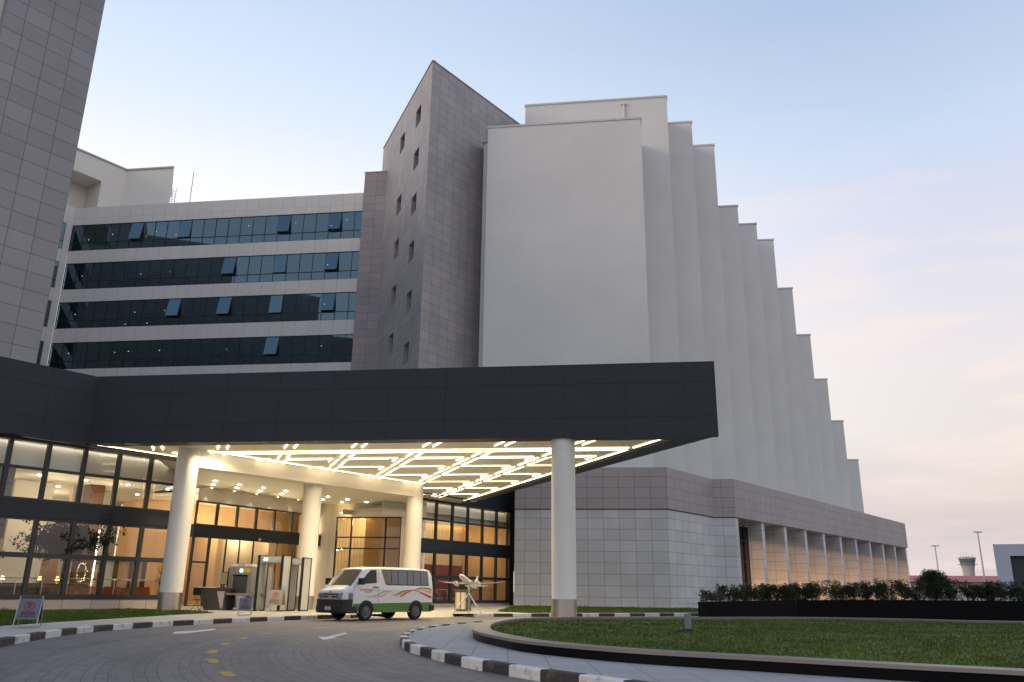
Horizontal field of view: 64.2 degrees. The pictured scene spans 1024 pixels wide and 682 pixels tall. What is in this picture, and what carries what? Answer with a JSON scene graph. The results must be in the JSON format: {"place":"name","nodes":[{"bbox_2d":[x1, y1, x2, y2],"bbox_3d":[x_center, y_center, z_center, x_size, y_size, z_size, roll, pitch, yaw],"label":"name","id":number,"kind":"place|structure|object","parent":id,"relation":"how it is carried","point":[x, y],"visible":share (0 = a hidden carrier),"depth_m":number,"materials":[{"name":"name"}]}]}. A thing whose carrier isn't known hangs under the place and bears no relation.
{"place":"outdoors","nodes":[
{"label":"outdoors","id":0,"kind":"place"},
{"bbox_2d":[0,599,697,636],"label":"forecourt pavement","id":1,"kind":"structure","parent":0,"point":[437,611],"depth_m":31.03,"materials":[{"name":"concrete"}]},
{"bbox_2d":[13,596,43,627],"bbox_3d":[-11.834,6.639,20.035,0.525,0.744,0.524,6,-18,-15],"label":"no parking sign","id":2,"kind":"object","parent":1,"relation":"on","point":[29,608],"visible":1,"depth_m":19.97,"materials":[{"name":"metal"}]},
{"bbox_2d":[0,606,214,624],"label":"grass","id":3,"kind":"structure","parent":1,"relation":"on","point":[7,616],"depth_m":29.05,"materials":[{"name":"plant"}]},
{"bbox_2d":[197,587,235,609],"bbox_3d":[-13.933,12.076,38.325,1.600,1.030,0.820,-3,-18,13],"label":"inspection desk","id":4,"kind":"object","parent":1,"relation":"on","point":[218,598],"visible":0.87,"depth_m":37.97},
{"bbox_2d":[0,356,470,609],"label":"lobby wing","id":5,"kind":"structure","parent":1,"relation":"on","point":[39,402],"depth_m":35.92,"materials":[{"name":"glass"}]},
{"bbox_2d":[0,515,37,595],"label":"window","id":6,"kind":"structure","parent":5,"relation":"in","point":[27,555],"depth_m":33.69,"materials":[{"name":"black glass"}]},
{"bbox_2d":[1,436,51,500],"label":"window","id":7,"kind":"structure","parent":5,"relation":"in","point":[47,442],"depth_m":34.56,"materials":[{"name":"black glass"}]},
{"bbox_2d":[0,583,87,593],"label":"lobby counter","id":8,"kind":"object","parent":5,"relation":"on","point":[6,588],"visible":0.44,"depth_m":37.49,"materials":[{"name":"brown wood"}]},
{"bbox_2d":[22,205,75,441],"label":"hotel side wing","id":9,"kind":"structure","parent":5,"relation":"on","point":[53,299],"depth_m":87.77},
{"bbox_2d":[24,517,74,595],"bbox_3d":[-19.558,9.139,34.548,0.160,3.170,1.559,-12,-21,36],"label":"window","id":10,"kind":"structure","parent":5,"relation":"in","point":[34,555],"depth_m":34.66,"materials":[{"name":"black glass"}]},
{"bbox_2d":[0,0,104,537],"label":"stone tower","id":11,"kind":"structure","parent":5,"relation":"on","point":[47,51],"depth_m":38.17,"materials":[{"name":"stone"}]},
{"bbox_2d":[0,512,126,593],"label":"indoor tree","id":12,"kind":"object","parent":5,"relation":"on","point":[54,539],"visible":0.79,"depth_m":35.92,"materials":[{"name":"green plant"}]},
{"bbox_2d":[41,441,87,503],"bbox_3d":[-19.513,5.745,35.589,0.160,2.550,1.559,-12,-21,36],"label":"window","id":13,"kind":"structure","parent":5,"relation":"in","point":[84,448],"depth_m":35.74,"materials":[{"name":"black metal"}]},
{"bbox_2d":[63,520,109,596],"bbox_3d":[-18.612,9.514,35.730,0.160,3.170,1.559,-12,-21,36],"label":"window","id":14,"kind":"structure","parent":5,"relation":"in","point":[80,557],"depth_m":35.82,"materials":[{"name":"black glass"}]},
{"bbox_2d":[69,484,105,592],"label":"lobby column","id":15,"kind":"structure","parent":5,"relation":"on","point":[93,493],"depth_m":39.88,"materials":[{"name":"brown wood"}]},
{"bbox_2d":[78,446,121,506],"bbox_3d":[-18.567,6.120,36.771,0.160,2.550,1.559,-12,-21,36],"label":"window","id":16,"kind":"structure","parent":5,"relation":"in","point":[117,452],"depth_m":36.94,"materials":[{"name":"black metal"}]},
{"bbox_2d":[99,523,142,596],"bbox_3d":[-17.666,9.889,36.911,0.160,3.170,1.559,-12,-21,36],"label":"window","id":17,"kind":"structure","parent":5,"relation":"in","point":[135,559],"depth_m":37.07,"materials":[{"name":"black metal"}]},
{"bbox_2d":[96,560,146,592],"bbox_3d":[-20.410,12.563,42.623,0.400,2.400,2.400,-12,-21,36],"label":"glass case","id":18,"kind":"object","parent":5,"relation":"in","point":[118,569],"visible":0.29,"depth_m":42.77,"materials":[{"name":"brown glass"}]},
{"bbox_2d":[113,451,152,509],"bbox_3d":[-17.622,6.495,37.953,0.160,2.550,1.559,-12,-21,36],"label":"window","id":19,"kind":"structure","parent":5,"relation":"in","point":[147,481],"depth_m":38.13,"materials":[{"name":"black metal"}]},
{"bbox_2d":[133,525,167,596],"bbox_3d":[-16.721,10.264,38.093,0.160,3.170,1.559,-12,-21,36],"label":"window","id":20,"kind":"structure","parent":5,"relation":"in","point":[141,559],"depth_m":37.76,"materials":[{"name":"black metal"}]},
{"bbox_2d":[34,193,363,459],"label":"hotel wing","id":21,"kind":"structure","parent":5,"relation":"on","point":[256,285],"depth_m":85.81,"materials":[{"name":"concrete"}]},
{"bbox_2d":[71,342,87,368],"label":"window","id":22,"kind":"structure","parent":21,"relation":"in","point":[80,349],"depth_m":85.56,"materials":[{"name":"blue glass"}]},
{"bbox_2d":[83,342,99,368],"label":"window","id":23,"kind":"structure","parent":21,"relation":"in","point":[92,350],"depth_m":85.37,"materials":[{"name":"blue glass"}]},
{"bbox_2d":[96,341,112,367],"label":"window","id":24,"kind":"structure","parent":21,"relation":"in","point":[105,347],"depth_m":85.20,"materials":[{"name":"blue glass"}]},
{"bbox_2d":[108,341,124,367],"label":"window","id":25,"kind":"structure","parent":21,"relation":"in","point":[116,356],"depth_m":84.99,"materials":[{"name":"blue glass"}]},
{"bbox_2d":[66,147,176,254],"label":"building","id":26,"kind":"structure","parent":21,"relation":"on","point":[97,181],"depth_m":93.72,"materials":[{"name":"paint"}]},
{"bbox_2d":[115,300,131,326],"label":"window","id":27,"kind":"structure","parent":21,"relation":"in","point":[124,306],"depth_m":86.33,"materials":[{"name":"blue glass"}]},
{"bbox_2d":[121,340,137,367],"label":"window","id":28,"kind":"structure","parent":21,"relation":"in","point":[129,352],"depth_m":84.81,"materials":[{"name":"blue glass"}]},
{"bbox_2d":[134,340,149,367],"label":"window","id":29,"kind":"structure","parent":21,"relation":"in","point":[142,349],"depth_m":84.63,"materials":[{"name":"blue glass"}]},
{"bbox_2d":[140,299,155,325],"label":"window","id":30,"kind":"structure","parent":21,"relation":"in","point":[148,310],"depth_m":85.95,"materials":[{"name":"blue glass"}]},
{"bbox_2d":[146,340,162,366],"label":"window","id":31,"kind":"structure","parent":21,"relation":"in","point":[155,346],"depth_m":84.44,"materials":[{"name":"blue glass"}]},
{"bbox_2d":[159,339,175,366],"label":"window","id":32,"kind":"structure","parent":21,"relation":"in","point":[167,351],"depth_m":84.25,"materials":[{"name":"blue glass"}]},
{"bbox_2d":[172,339,187,366],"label":"window","id":33,"kind":"structure","parent":21,"relation":"in","point":[180,349],"depth_m":84.07,"materials":[{"name":"blue glass"}]},
{"bbox_2d":[178,298,193,324],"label":"window","id":34,"kind":"structure","parent":21,"relation":"in","point":[185,313],"depth_m":85.39,"materials":[{"name":"black glass"}]},
{"bbox_2d":[183,258,198,284],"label":"window","id":35,"kind":"structure","parent":21,"relation":"in","point":[191,269],"depth_m":86.71,"materials":[{"name":"black glass"}]},
{"bbox_2d":[185,339,200,365],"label":"window","id":36,"kind":"structure","parent":21,"relation":"in","point":[193,347],"depth_m":83.86,"materials":[{"name":"black glass"}]},
{"bbox_2d":[190,297,205,324],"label":"window","id":37,"kind":"structure","parent":21,"relation":"in","point":[198,310],"depth_m":85.20,"materials":[{"name":"black glass"}]},
{"bbox_2d":[196,257,211,284],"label":"window","id":38,"kind":"structure","parent":21,"relation":"in","point":[204,265],"depth_m":86.50,"materials":[{"name":"black glass"}]},
{"bbox_2d":[198,338,213,365],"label":"window","id":39,"kind":"structure","parent":21,"relation":"in","point":[206,346],"depth_m":83.69,"materials":[{"name":"black glass"}]},
{"bbox_2d":[203,297,218,323],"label":"window","id":40,"kind":"structure","parent":21,"relation":"in","point":[210,315],"depth_m":85.02,"materials":[{"name":"black glass"}]},
{"bbox_2d":[208,257,223,283],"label":"window","id":41,"kind":"structure","parent":21,"relation":"in","point":[215,275],"depth_m":86.33,"materials":[{"name":"black glass"}]},
{"bbox_2d":[211,338,226,365],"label":"window","id":42,"kind":"structure","parent":21,"relation":"in","point":[219,344],"depth_m":83.51,"materials":[{"name":"black glass"}]},
{"bbox_2d":[216,296,231,323],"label":"window","id":43,"kind":"structure","parent":21,"relation":"in","point":[224,303],"depth_m":84.60,"materials":[{"name":"blue glass"}]},
{"bbox_2d":[224,337,239,364],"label":"window","id":44,"kind":"structure","parent":21,"relation":"in","point":[232,344],"depth_m":83.31,"materials":[{"name":"black glass"}]},
{"bbox_2d":[226,217,240,243],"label":"window","id":45,"kind":"structure","parent":21,"relation":"in","point":[234,223],"depth_m":87.47,"materials":[{"name":"blue glass"}]},
{"bbox_2d":[229,296,244,322],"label":"window","id":46,"kind":"structure","parent":21,"relation":"in","point":[237,302],"depth_m":84.64,"materials":[{"name":"black glass"}]},
{"bbox_2d":[234,256,248,282],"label":"window","id":47,"kind":"structure","parent":21,"relation":"in","point":[241,268],"depth_m":85.95,"materials":[{"name":"blue glass"}]},
{"bbox_2d":[237,337,252,364],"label":"window","id":48,"kind":"structure","parent":21,"relation":"in","point":[245,343],"depth_m":83.13,"materials":[{"name":"black glass"}]},
{"bbox_2d":[242,295,257,322],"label":"window","id":49,"kind":"structure","parent":21,"relation":"in","point":[250,302],"depth_m":84.46,"materials":[{"name":"black glass"}]},
{"bbox_2d":[246,255,261,282],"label":"window","id":50,"kind":"structure","parent":21,"relation":"in","point":[254,265],"depth_m":85.77,"materials":[{"name":"blue glass"}]},
{"bbox_2d":[250,337,265,364],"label":"window","id":51,"kind":"structure","parent":21,"relation":"in","point":[258,343],"depth_m":82.94,"materials":[{"name":"black glass"}]},
{"bbox_2d":[251,216,265,242],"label":"window","id":52,"kind":"structure","parent":21,"relation":"in","point":[258,229],"depth_m":87.10,"materials":[{"name":"blue glass"}]},
{"bbox_2d":[255,295,269,321],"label":"window","id":53,"kind":"structure","parent":21,"relation":"in","point":[263,301],"depth_m":84.27,"materials":[{"name":"black glass"}]},
{"bbox_2d":[259,255,274,281],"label":"window","id":54,"kind":"structure","parent":21,"relation":"in","point":[267,261],"depth_m":85.58,"materials":[{"name":"blue glass"}]},
{"bbox_2d":[263,336,278,363],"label":"window","id":55,"kind":"structure","parent":21,"relation":"in","point":[271,343],"depth_m":82.54,"materials":[{"name":"blue glass"}]},
{"bbox_2d":[268,294,282,321],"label":"window","id":56,"kind":"structure","parent":21,"relation":"in","point":[275,306],"depth_m":83.91,"materials":[{"name":"blue glass"}]},
{"bbox_2d":[272,254,286,281],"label":"window","id":57,"kind":"structure","parent":21,"relation":"in","point":[280,260],"depth_m":85.26,"materials":[{"name":"blue glass"}]},
{"bbox_2d":[276,336,291,363],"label":"window","id":58,"kind":"structure","parent":21,"relation":"in","point":[285,342],"depth_m":82.56,"materials":[{"name":"black glass"}]},
{"bbox_2d":[281,294,295,321],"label":"window","id":59,"kind":"structure","parent":21,"relation":"in","point":[289,300],"depth_m":83.90,"materials":[{"name":"black glass"}]},
{"bbox_2d":[285,254,299,280],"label":"window","id":60,"kind":"structure","parent":21,"relation":"in","point":[292,266],"depth_m":85.20,"materials":[{"name":"blue glass"}]},
{"bbox_2d":[289,214,303,240],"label":"window","id":61,"kind":"structure","parent":21,"relation":"in","point":[296,226],"depth_m":86.54,"materials":[{"name":"blue glass"}]},
{"bbox_2d":[290,335,305,363],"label":"window","id":62,"kind":"structure","parent":21,"relation":"in","point":[298,342],"depth_m":82.38,"materials":[{"name":"black glass"}]},
{"bbox_2d":[294,293,308,320],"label":"window","id":63,"kind":"structure","parent":21,"relation":"in","point":[302,300],"depth_m":83.70,"materials":[{"name":"black glass"}]},
{"bbox_2d":[298,253,312,280],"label":"window","id":64,"kind":"structure","parent":21,"relation":"in","point":[305,263],"depth_m":85.02,"materials":[{"name":"blue glass"}]},
{"bbox_2d":[302,213,316,239],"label":"window","id":65,"kind":"structure","parent":21,"relation":"in","point":[309,222],"depth_m":86.35,"materials":[{"name":"blue glass"}]},
{"bbox_2d":[303,335,318,362],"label":"window","id":66,"kind":"structure","parent":21,"relation":"in","point":[311,341],"depth_m":82.20,"materials":[{"name":"black glass"}]},
{"bbox_2d":[307,293,322,320],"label":"window","id":67,"kind":"structure","parent":21,"relation":"in","point":[315,299],"depth_m":83.51,"materials":[{"name":"black glass"}]},
{"bbox_2d":[311,252,325,279],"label":"window","id":68,"kind":"structure","parent":21,"relation":"in","point":[318,262],"depth_m":84.83,"materials":[{"name":"blue glass"}]},
{"bbox_2d":[314,213,328,239],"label":"window","id":69,"kind":"structure","parent":21,"relation":"in","point":[322,219],"depth_m":86.16,"materials":[{"name":"blue glass"}]},
{"bbox_2d":[317,335,331,362],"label":"window","id":70,"kind":"structure","parent":21,"relation":"in","point":[325,341],"depth_m":82.00,"materials":[{"name":"black glass"}]},
{"bbox_2d":[320,292,335,319],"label":"window","id":71,"kind":"structure","parent":21,"relation":"in","point":[328,299],"depth_m":83.11,"materials":[{"name":"blue glass"}]},
{"bbox_2d":[324,252,338,279],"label":"window","id":72,"kind":"structure","parent":21,"relation":"in","point":[331,260],"depth_m":84.42,"materials":[{"name":"blue glass"}]},
{"bbox_2d":[330,334,345,362],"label":"window","id":73,"kind":"structure","parent":21,"relation":"in","point":[338,340],"depth_m":81.82,"materials":[{"name":"blue glass"}]},
{"bbox_2d":[334,292,348,319],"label":"window","id":74,"kind":"structure","parent":21,"relation":"in","point":[341,299],"depth_m":83.13,"materials":[{"name":"blue glass"}]},
{"bbox_2d":[337,251,351,278],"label":"window","id":75,"kind":"structure","parent":21,"relation":"in","point":[344,261],"depth_m":84.46,"materials":[{"name":"blue glass"}]},
{"bbox_2d":[340,211,354,238],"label":"window","id":76,"kind":"structure","parent":21,"relation":"in","point":[347,223],"depth_m":85.79,"materials":[{"name":"blue glass"}]},
{"bbox_2d":[226,566,272,607],"bbox_3d":[-12.418,11.793,38.955,2.300,1.980,2.450,-5,-18,17],"label":"luggage scanner","id":77,"kind":"object","parent":1,"relation":"on","point":[242,580],"visible":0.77,"depth_m":38.79,"materials":[{"name":"grey"}]},
{"bbox_2d":[115,459,426,605],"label":"entrance hall","id":78,"kind":"structure","parent":1,"relation":"on","point":[237,519],"depth_m":50.77,"materials":[{"name":"beige glass"}]},
{"bbox_2d":[332,517,401,577],"bbox_3d":[-9.675,14.652,54.460,4.553,5.740,0.150,-2,-17,8],"label":"window","id":79,"kind":"structure","parent":78,"relation":"in","point":[337,522],"depth_m":54.81,"materials":[{"name":"black metal"}]},
{"bbox_2d":[253,555,292,611],"bbox_3d":[-11.069,11.209,37.835,1.255,2.473,1.000,-2,-17,8],"label":"metal detector","id":80,"kind":"object","parent":1,"relation":"on","point":[264,561],"visible":0.91,"depth_m":37.79,"materials":[{"name":"grey"}]},
{"bbox_2d":[287,557,311,610],"bbox_3d":[-10.082,11.481,38.577,0.757,2.413,1.000,-2,-17,8],"label":"metal detector","id":81,"kind":"object","parent":1,"relation":"on","point":[305,563],"visible":0.94,"depth_m":38.54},
{"bbox_2d":[87,361,718,616],"bbox_3d":[-8.587,8.364,41.099,23.700,10.150,31.019,8,-18,-21],"label":"entrance canopy","id":82,"kind":"object","parent":1,"relation":"on","point":[474,434],"visible":0.92,"depth_m":35.12,"materials":[{"name":"black"}]},
{"bbox_2d":[342,491,514,605],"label":"lobby wing","id":83,"kind":"structure","parent":1,"relation":"on","point":[469,542],"depth_m":60.23,"materials":[{"name":"glass"}]},
{"bbox_2d":[441,574,505,614],"bbox_3d":[-1.843,11.536,37.184,2.524,1.734,2.212,8,-18,-22],"label":"model aircraft","id":84,"kind":"object","parent":1,"relation":"on","point":[470,583],"visible":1,"depth_m":36.80,"materials":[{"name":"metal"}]},
{"bbox_2d":[514,467,912,607],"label":"podium building","id":85,"kind":"structure","parent":1,"relation":"on","point":[656,537],"depth_m":61.86,"materials":[{"name":"stone"}]},
{"bbox_2d":[375,60,519,546],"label":"stone tower","id":86,"kind":"structure","parent":85,"relation":"on","point":[430,279],"depth_m":73.91,"materials":[{"name":"grey stone"}]},
{"bbox_2d":[478,95,863,512],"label":"slab block","id":87,"kind":"structure","parent":85,"relation":"on","point":[613,232],"depth_m":74.52,"materials":[{"name":"paint"}]},
{"bbox_2d":[0,614,698,681],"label":"road","id":88,"kind":"structure","parent":0,"point":[371,650],"depth_m":14.07,"materials":[{"name":"asphalt"}]},
{"bbox_2d":[0,614,376,646],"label":"kerb","id":89,"kind":"structure","parent":88,"relation":"on","point":[17,639],"depth_m":22.90,"materials":[{"name":"concrete"}]},
{"bbox_2d":[316,567,433,620],"bbox_3d":[-5.369,10.018,32.476,2.200,2.007,4.755,-13,-22,38],"label":"minibus","id":90,"kind":"object","parent":88,"relation":"on","point":[364,593],"visible":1,"depth_m":31.64,"materials":[{"name":"white metal"}]},
{"bbox_2d":[400,621,650,681],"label":"kerb","id":91,"kind":"structure","parent":88,"relation":"on","point":[540,674],"depth_m":11.62,"materials":[{"name":"concrete"}]},
{"bbox_2d":[454,613,697,616],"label":"kerb","id":92,"kind":"structure","parent":88,"relation":"on","point":[578,614],"depth_m":39.88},
{"bbox_2d":[698,600,1023,620],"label":"garden wall","id":93,"kind":"structure","parent":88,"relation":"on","point":[965,610],"depth_m":35.21,"materials":[{"name":"black stone"}]},
{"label":"soil","id":94,"kind":"structure","parent":93,"relation":"in","visible":0},
{"bbox_2d":[714,583,747,600],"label":"hedge shrub","id":95,"kind":"object","parent":94,"relation":"on","point":[737,594],"visible":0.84,"depth_m":33.64,"materials":[{"name":"green plant"}]},
{"bbox_2d":[756,583,800,605],"bbox_3d":[11.451,10.947,35.248,1.907,0.992,1.191,-4,-18,17],"label":"hedge shrub","id":96,"kind":"object","parent":94,"relation":"on","point":[786,591],"visible":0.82,"depth_m":35.08,"materials":[{"name":"green plant"}]},
{"bbox_2d":[781,582,821,599],"bbox_3d":[12.705,11.111,35.960,1.990,1.012,1.189,1,-17,0],"label":"hedge shrub","id":97,"kind":"object","parent":94,"relation":"on","point":[809,591],"visible":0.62,"depth_m":35.81,"materials":[{"name":"green plant"}]},
{"bbox_2d":[832,582,864,599],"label":"hedge shrub","id":98,"kind":"object","parent":94,"relation":"on","point":[849,591],"visible":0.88,"depth_m":35.96,"materials":[{"name":"green plant"}]},
{"bbox_2d":[854,580,887,599],"bbox_3d":[16.014,11.192,36.345,1.606,1.092,1.192,1,-17,0],"label":"hedge shrub","id":99,"kind":"object","parent":94,"relation":"on","point":[868,589],"visible":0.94,"depth_m":36.15,"materials":[{"name":"green plant"}]},
{"bbox_2d":[873,577,912,599],"bbox_3d":[17.007,11.131,36.355,1.704,1.177,1.176,1,-17,0],"label":"hedge shrub","id":100,"kind":"object","parent":94,"relation":"on","point":[898,589],"visible":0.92,"depth_m":36.22,"materials":[{"name":"green plant"}]},
{"bbox_2d":[913,569,956,599],"bbox_3d":[19.036,11.055,36.860,1.933,1.586,1.424,1,-17,0],"label":"round bush","id":101,"kind":"object","parent":94,"relation":"on","point":[932,581],"visible":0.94,"depth_m":36.71,"materials":[{"name":"green plant"}]},
{"bbox_2d":[942,579,979,600],"bbox_3d":[20.060,11.188,36.468,1.741,1.127,1.293,1,-17,0],"label":"hedge shrub","id":102,"kind":"object","parent":94,"relation":"on","point":[951,592],"visible":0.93,"depth_m":36.42,"materials":[{"name":"green plant"}]},
{"bbox_2d":[963,582,1002,600],"bbox_3d":[20.908,11.355,36.653,1.788,1.019,1.397,1,-17,0],"label":"hedge shrub","id":103,"kind":"object","parent":94,"relation":"on","point":[981,595],"visible":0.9,"depth_m":36.44,"materials":[{"name":"green plant"}]},
{"bbox_2d":[982,580,1020,600],"bbox_3d":[21.864,11.296,36.693,1.848,1.140,1.141,1,-17,0],"label":"hedge shrub","id":104,"kind":"object","parent":94,"relation":"on","point":[1000,586],"visible":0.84,"depth_m":36.58,"materials":[{"name":"green plant"}]},
{"bbox_2d":[351,171,386,369],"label":"stone shaft","id":105,"kind":"object","parent":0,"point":[367,293],"visible":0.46,"depth_m":82.95,"materials":[{"name":"stone"}]},
{"bbox_2d":[47,0,1023,591],"label":"sky","id":106,"kind":"structure","parent":0,"point":[878,145],"materials":[{"name":"blue"}]},
{"bbox_2d":[498,604,697,612],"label":"grass","id":107,"kind":"structure","parent":0,"point":[547,609],"depth_m":48.03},
{"bbox_2d":[408,622,909,681],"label":"island pavement","id":108,"kind":"structure","parent":0,"point":[458,638],"depth_m":11.61,"materials":[{"name":"concrete"}]},
{"bbox_2d":[472,617,1023,681],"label":"planter edge","id":109,"kind":"object","parent":108,"relation":"on","point":[483,632],"visible":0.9,"depth_m":11.48,"materials":[{"name":"black stone"}]},
{"bbox_2d":[491,618,1023,667],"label":"grass","id":110,"kind":"structure","parent":108,"relation":"on","point":[985,644],"depth_m":17.80,"materials":[{"name":"plant"}]},
{"label":"ground","id":111,"kind":"structure","parent":0,"visible":0},
{"bbox_2d":[910,575,1000,600],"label":"long shed","id":112,"kind":"structure","parent":111,"relation":"on","point":[977,580],"depth_m":207.52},
{"bbox_2d":[993,544,1023,600],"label":"grey building","id":113,"kind":"structure","parent":111,"relation":"on","point":[1009,560],"depth_m":79.34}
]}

